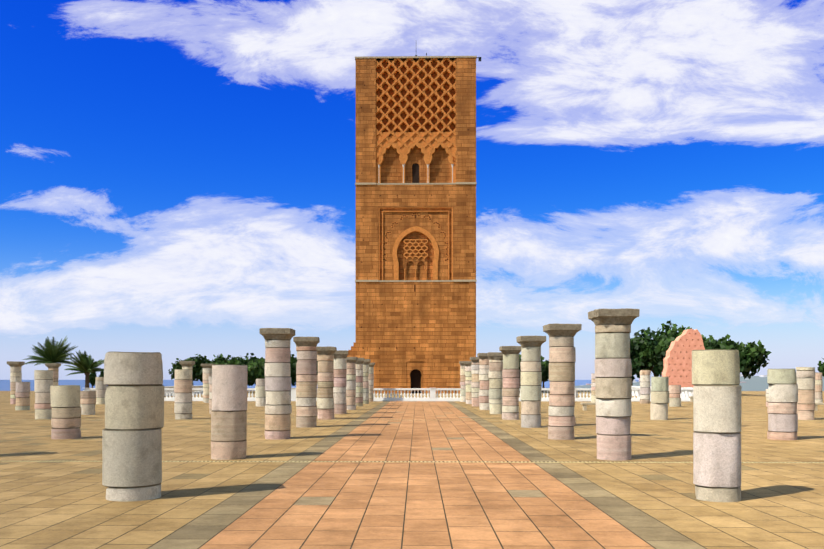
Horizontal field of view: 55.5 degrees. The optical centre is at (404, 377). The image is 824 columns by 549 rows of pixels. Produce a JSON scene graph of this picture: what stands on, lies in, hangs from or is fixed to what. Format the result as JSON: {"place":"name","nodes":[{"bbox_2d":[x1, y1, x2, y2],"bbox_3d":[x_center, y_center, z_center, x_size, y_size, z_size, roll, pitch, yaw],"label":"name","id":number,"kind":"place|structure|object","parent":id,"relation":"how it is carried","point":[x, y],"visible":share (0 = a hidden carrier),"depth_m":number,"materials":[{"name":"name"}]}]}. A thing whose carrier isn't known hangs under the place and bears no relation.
{"place":"outdoors","nodes":[
{"label":"outdoors","id":0,"kind":"place"},
{"bbox_2d":[0,380,823,548],"bbox_3d":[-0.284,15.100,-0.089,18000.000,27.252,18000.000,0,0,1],"label":"ground","id":1,"kind":"structure","parent":0,"point":[494,504],"depth_m":12.64,"materials":[{"name":"beige tile"}]},
{"bbox_2d":[7,361,24,403],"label":"column","id":2,"kind":"structure","parent":1,"relation":"on","point":[15,371],"depth_m":56.96,"materials":[{"name":"stone"}]},
{"bbox_2d":[15,382,29,409],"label":"column","id":3,"kind":"structure","parent":1,"relation":"on","point":[22,394],"depth_m":45.47,"materials":[{"name":"stone"}]},
{"bbox_2d":[34,370,52,418],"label":"column","id":4,"kind":"structure","parent":1,"relation":"on","point":[43,381],"depth_m":34.86,"materials":[{"name":"stone"}]},
{"bbox_2d":[22,336,77,365],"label":"palm","id":5,"kind":"object","parent":1,"relation":"on","point":[50,352],"visible":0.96,"depth_m":100.00,"materials":[{"name":"green plant"}]},
{"bbox_2d":[45,363,60,384],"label":"column","id":6,"kind":"structure","parent":1,"relation":"on","point":[54,367],"depth_m":60.73,"materials":[{"name":"stone"}]},
{"bbox_2d":[50,385,80,438],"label":"column","id":7,"kind":"structure","parent":1,"relation":"on","point":[66,414],"depth_m":23.03,"materials":[{"name":"stone"}]},
{"bbox_2d":[64,350,103,387],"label":"palm","id":8,"kind":"object","parent":1,"relation":"on","point":[86,365],"visible":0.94,"depth_m":90.03,"materials":[{"name":"green plant"}]},
{"bbox_2d":[80,391,95,414],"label":"column","id":9,"kind":"structure","parent":1,"relation":"on","point":[87,401],"depth_m":39.51,"materials":[{"name":"stone"}]},
{"bbox_2d":[89,372,96,387],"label":"tree","id":10,"kind":"object","parent":1,"relation":"on","point":[92,377],"visible":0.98,"depth_m":112.44,"materials":[{"name":"green plant"}]},
{"bbox_2d":[95,377,106,403],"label":"column","id":11,"kind":"structure","parent":1,"relation":"on","point":[100,387],"depth_m":56.83,"materials":[{"name":"stone"}]},
{"bbox_2d":[102,351,163,500],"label":"column","id":12,"kind":"structure","parent":1,"relation":"on","point":[132,438],"depth_m":11.22,"materials":[{"name":"stone"}]},
{"bbox_2d":[174,369,191,418],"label":"column","id":13,"kind":"structure","parent":1,"relation":"on","point":[183,394],"depth_m":34.76,"materials":[{"name":"stone"}]},
{"bbox_2d":[179,361,194,387],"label":"column","id":14,"kind":"structure","parent":1,"relation":"on","point":[187,364],"depth_m":56.74,"materials":[{"name":"stone"}]},
{"bbox_2d":[168,354,209,385],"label":"tree","id":15,"kind":"object","parent":1,"relation":"on","point":[197,369],"visible":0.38,"depth_m":111.98,"materials":[{"name":"green plant"}]},
{"bbox_2d":[201,364,214,402],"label":"column","id":16,"kind":"structure","parent":1,"relation":"on","point":[207,370],"depth_m":60.48,"materials":[{"name":"stone"}]},
{"bbox_2d":[196,359,219,381],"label":"tree","id":17,"kind":"object","parent":1,"relation":"on","point":[210,362],"depth_m":113.64,"materials":[{"name":"green plant"}]},
{"bbox_2d":[209,376,212,413],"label":"column","id":18,"kind":"structure","parent":1,"relation":"on","point":[210,393],"depth_m":40.64,"materials":[{"name":"stone"}]},
{"bbox_2d":[213,354,233,361],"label":"tree","id":19,"kind":"object","parent":1,"relation":"on","point":[220,358],"visible":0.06,"depth_m":116.18,"materials":[{"name":"green plant"}]},
{"bbox_2d":[211,365,246,459],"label":"column","id":20,"kind":"structure","parent":1,"relation":"on","point":[229,417],"depth_m":17.09,"materials":[{"name":"stone"}]},
{"bbox_2d":[214,357,244,364],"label":"tree","id":21,"kind":"object","parent":1,"relation":"on","point":[220,363],"visible":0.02,"depth_m":111.00,"materials":[{"name":"green plant"}]},
{"bbox_2d":[224,353,260,385],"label":"tree","id":22,"kind":"object","parent":1,"relation":"on","point":[235,361],"visible":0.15,"depth_m":106.78,"materials":[{"name":"green plant"}]},
{"bbox_2d":[241,358,265,384],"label":"tree","id":23,"kind":"object","parent":1,"relation":"on","point":[255,370],"visible":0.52,"depth_m":102.76,"materials":[{"name":"green plant"}]},
{"bbox_2d":[255,379,265,405],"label":"column","id":24,"kind":"structure","parent":1,"relation":"on","point":[260,393],"depth_m":52.28,"materials":[{"name":"stone"}]},
{"bbox_2d":[259,328,294,439],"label":"column","id":25,"kind":"structure","parent":1,"relation":"on","point":[278,408],"depth_m":22.94,"materials":[{"name":"stone"}]},
{"bbox_2d":[290,357,296,383],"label":"tree","id":26,"kind":"object","parent":1,"relation":"on","point":[293,370],"visible":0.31,"depth_m":106.45,"materials":[{"name":"green plant"}]},
{"bbox_2d":[293,337,319,427],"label":"column","id":27,"kind":"structure","parent":1,"relation":"on","point":[306,386],"depth_m":28.78,"materials":[{"name":"stone"}]},
{"bbox_2d":[316,346,336,419],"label":"column","id":28,"kind":"structure","parent":1,"relation":"on","point":[325,386],"depth_m":34.63,"materials":[{"name":"stone"}]},
{"bbox_2d":[333,350,347,413],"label":"column","id":29,"kind":"structure","parent":1,"relation":"on","point":[340,378],"depth_m":40.49,"materials":[{"name":"stone"}]},
{"bbox_2d":[347,342,355,356],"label":"stub wall","id":30,"kind":"structure","parent":1,"relation":"on","point":[352,352],"depth_m":105.04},
{"bbox_2d":[346,357,357,409],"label":"column","id":31,"kind":"structure","parent":1,"relation":"on","point":[351,388],"depth_m":46.33,"materials":[{"name":"stone"}]},
{"bbox_2d":[355,358,363,405],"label":"column","id":32,"kind":"structure","parent":1,"relation":"on","point":[359,380],"depth_m":52.18,"materials":[{"name":"stone"}]},
{"bbox_2d":[363,359,370,403],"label":"column","id":33,"kind":"structure","parent":1,"relation":"on","point":[366,362],"depth_m":58.03,"materials":[{"name":"stone"}]},
{"bbox_2d":[368,363,374,401],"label":"column","id":34,"kind":"structure","parent":1,"relation":"on","point":[371,380],"depth_m":63.89,"materials":[{"name":"stone"}]},
{"bbox_2d":[83,385,692,400],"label":"balustrade","id":35,"kind":"object","parent":1,"relation":"on","point":[686,393],"visible":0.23,"depth_m":65.45,"materials":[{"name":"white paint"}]},
{"bbox_2d":[0,419,823,462],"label":"drains","id":36,"kind":"object","parent":1,"relation":"in","point":[427,461],"visible":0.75,"depth_m":16.63,"materials":[{"name":"beige"}]},
{"bbox_2d":[459,361,465,401],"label":"column","id":37,"kind":"structure","parent":1,"relation":"on","point":[462,384],"depth_m":63.76,"materials":[{"name":"stone"}]},
{"bbox_2d":[464,361,471,403],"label":"column","id":38,"kind":"structure","parent":1,"relation":"on","point":[468,375],"depth_m":57.90,"materials":[{"name":"stone"}]},
{"bbox_2d":[470,357,479,406],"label":"column","id":39,"kind":"structure","parent":1,"relation":"on","point":[475,385],"depth_m":52.04,"materials":[{"name":"stone"}]},
{"bbox_2d":[477,353,489,409],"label":"column","id":40,"kind":"structure","parent":1,"relation":"on","point":[484,378],"depth_m":46.19,"materials":[{"name":"stone"}]},
{"bbox_2d":[487,352,502,413],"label":"column","id":41,"kind":"structure","parent":1,"relation":"on","point":[495,380],"depth_m":40.34,"materials":[{"name":"stone"}]},
{"bbox_2d":[499,346,520,419],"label":"column","id":42,"kind":"structure","parent":1,"relation":"on","point":[510,390],"depth_m":34.50,"materials":[{"name":"stone"}]},
{"bbox_2d":[519,354,520,379],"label":"tree","id":43,"kind":"object","parent":1,"relation":"on","point":[519,366],"visible":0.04,"depth_m":104.84,"materials":[{"name":"green plant"}]},
{"bbox_2d":[516,336,545,427],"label":"column","id":44,"kind":"structure","parent":1,"relation":"on","point":[530,383],"depth_m":28.66,"materials":[{"name":"stone"}]},
{"bbox_2d":[541,356,549,392],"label":"tree","id":45,"kind":"object","parent":1,"relation":"on","point":[545,377],"visible":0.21,"depth_m":109.62,"materials":[{"name":"green plant"}]},
{"bbox_2d":[543,323,581,439],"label":"column","id":46,"kind":"structure","parent":1,"relation":"on","point":[562,361],"depth_m":22.80,"materials":[{"name":"stone"}]},
{"bbox_2d":[581,403,595,410],"bbox_3d":[10.884,1.703,45.329,1.240,0.470,0.440,0,0,1],"label":"bench","id":47,"kind":"object","parent":1,"relation":"on","point":[584,406],"visible":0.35,"depth_m":45.12,"materials":[{"name":"stone"}]},
{"bbox_2d":[591,373,595,402],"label":"column","id":48,"kind":"structure","parent":1,"relation":"on","point":[593,398],"depth_m":61.68,"materials":[{"name":"stone"}]},
{"bbox_2d":[588,308,639,460],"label":"column","id":49,"kind":"structure","parent":1,"relation":"on","point":[613,380],"depth_m":16.94,"materials":[{"name":"stone"}]},
{"bbox_2d":[630,335,652,385],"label":"tree","id":50,"kind":"object","parent":1,"relation":"on","point":[634,346],"visible":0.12,"depth_m":92.25,"materials":[{"name":"green plant"}]},
{"bbox_2d":[640,370,650,403],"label":"column","id":51,"kind":"structure","parent":1,"relation":"on","point":[645,390],"depth_m":58.69,"materials":[{"name":"stone"}]},
{"bbox_2d":[631,327,672,376],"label":"tree","id":52,"kind":"object","parent":1,"relation":"on","point":[647,345],"visible":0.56,"depth_m":91.44,"materials":[{"name":"green plant"}]},
{"bbox_2d":[650,377,668,419],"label":"column","id":53,"kind":"structure","parent":1,"relation":"on","point":[659,398],"depth_m":34.41,"materials":[{"name":"stone"}]},
{"bbox_2d":[669,385,680,406],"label":"column","id":54,"kind":"structure","parent":1,"relation":"on","point":[674,395],"depth_m":51.84,"materials":[{"name":"stone"}]},
{"bbox_2d":[656,321,704,339],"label":"tree","id":55,"kind":"object","parent":1,"relation":"on","point":[669,331],"visible":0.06,"depth_m":92.45,"materials":[{"name":"green plant"}]},
{"bbox_2d":[654,329,714,370],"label":"tree","id":56,"kind":"object","parent":1,"relation":"on","point":[665,344],"visible":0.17,"depth_m":89.29,"materials":[{"name":"green plant"}]},
{"bbox_2d":[575,374,823,390],"bbox_3d":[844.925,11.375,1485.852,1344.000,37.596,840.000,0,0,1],"label":"town","id":57,"kind":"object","parent":1,"relation":"on","point":[756,383],"visible":0.08,"depth_m":1310.46,"materials":[{"name":"grey"}]},
{"bbox_2d":[702,334,721,343],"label":"tree","id":58,"kind":"object","parent":1,"relation":"on","point":[711,338],"depth_m":93.56,"materials":[{"name":"green plant"}]},
{"bbox_2d":[692,349,741,501],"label":"column","id":59,"kind":"structure","parent":1,"relation":"on","point":[717,387],"depth_m":11.15,"materials":[{"name":"stone"}]},
{"bbox_2d":[712,334,771,378],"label":"tree","id":60,"kind":"object","parent":1,"relation":"on","point":[751,354],"visible":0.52,"depth_m":88.47,"materials":[{"name":"green plant"}]},
{"bbox_2d":[766,389,768,406],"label":"column","id":61,"kind":"structure","parent":1,"relation":"on","point":[767,395],"depth_m":51.97,"materials":[{"name":"stone"}]},
{"bbox_2d":[767,369,797,439],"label":"column","id":62,"kind":"structure","parent":1,"relation":"on","point":[782,407],"depth_m":22.70,"materials":[{"name":"stone"}]},
{"bbox_2d":[796,367,814,419],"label":"column","id":63,"kind":"structure","parent":1,"relation":"on","point":[805,376],"depth_m":34.30,"materials":[{"name":"stone"}]},
{"bbox_2d":[815,372,822,402],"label":"column","id":64,"kind":"structure","parent":1,"relation":"on","point":[818,387],"depth_m":58.44,"materials":[{"name":"stone"}]},
{"bbox_2d":[814,403,823,410],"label":"bench","id":65,"kind":"object","parent":1,"relation":"on","point":[816,406],"visible":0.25,"depth_m":44.93,"materials":[{"name":"stone"}]},
{"bbox_2d":[817,358,823,376],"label":"tree","id":66,"kind":"object","parent":1,"relation":"on","point":[820,369],"visible":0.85,"depth_m":87.08,"materials":[{"name":"green plant"}]},
{"bbox_2d":[0,0,823,379],"label":"sky","id":67,"kind":"structure","parent":0,"point":[178,177],"materials":[{"name":"blue"}]},
{"bbox_2d":[355,56,476,393],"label":"tower trim","id":68,"kind":"structure","parent":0,"point":[415,104],"depth_m":104.15,"materials":[{"name":"stone"}]},
{"bbox_2d":[356,58,475,393],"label":"tower","id":69,"kind":"structure","parent":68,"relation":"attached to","point":[440,337],"depth_m":103.92,"materials":[{"name":"brown brick"}]},
{"bbox_2d":[361,85,470,370],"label":"tower sinkings","id":70,"kind":"object","parent":68,"relation":"attached to","point":[418,215],"visible":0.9,"depth_m":104.12,"materials":[{"name":"brown"}]},
{"bbox_2d":[662,329,704,387],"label":"ruin wall","id":71,"kind":"structure","parent":0,"point":[677,362],"depth_m":79.44,"materials":[{"name":"pink stone"}]}
]}

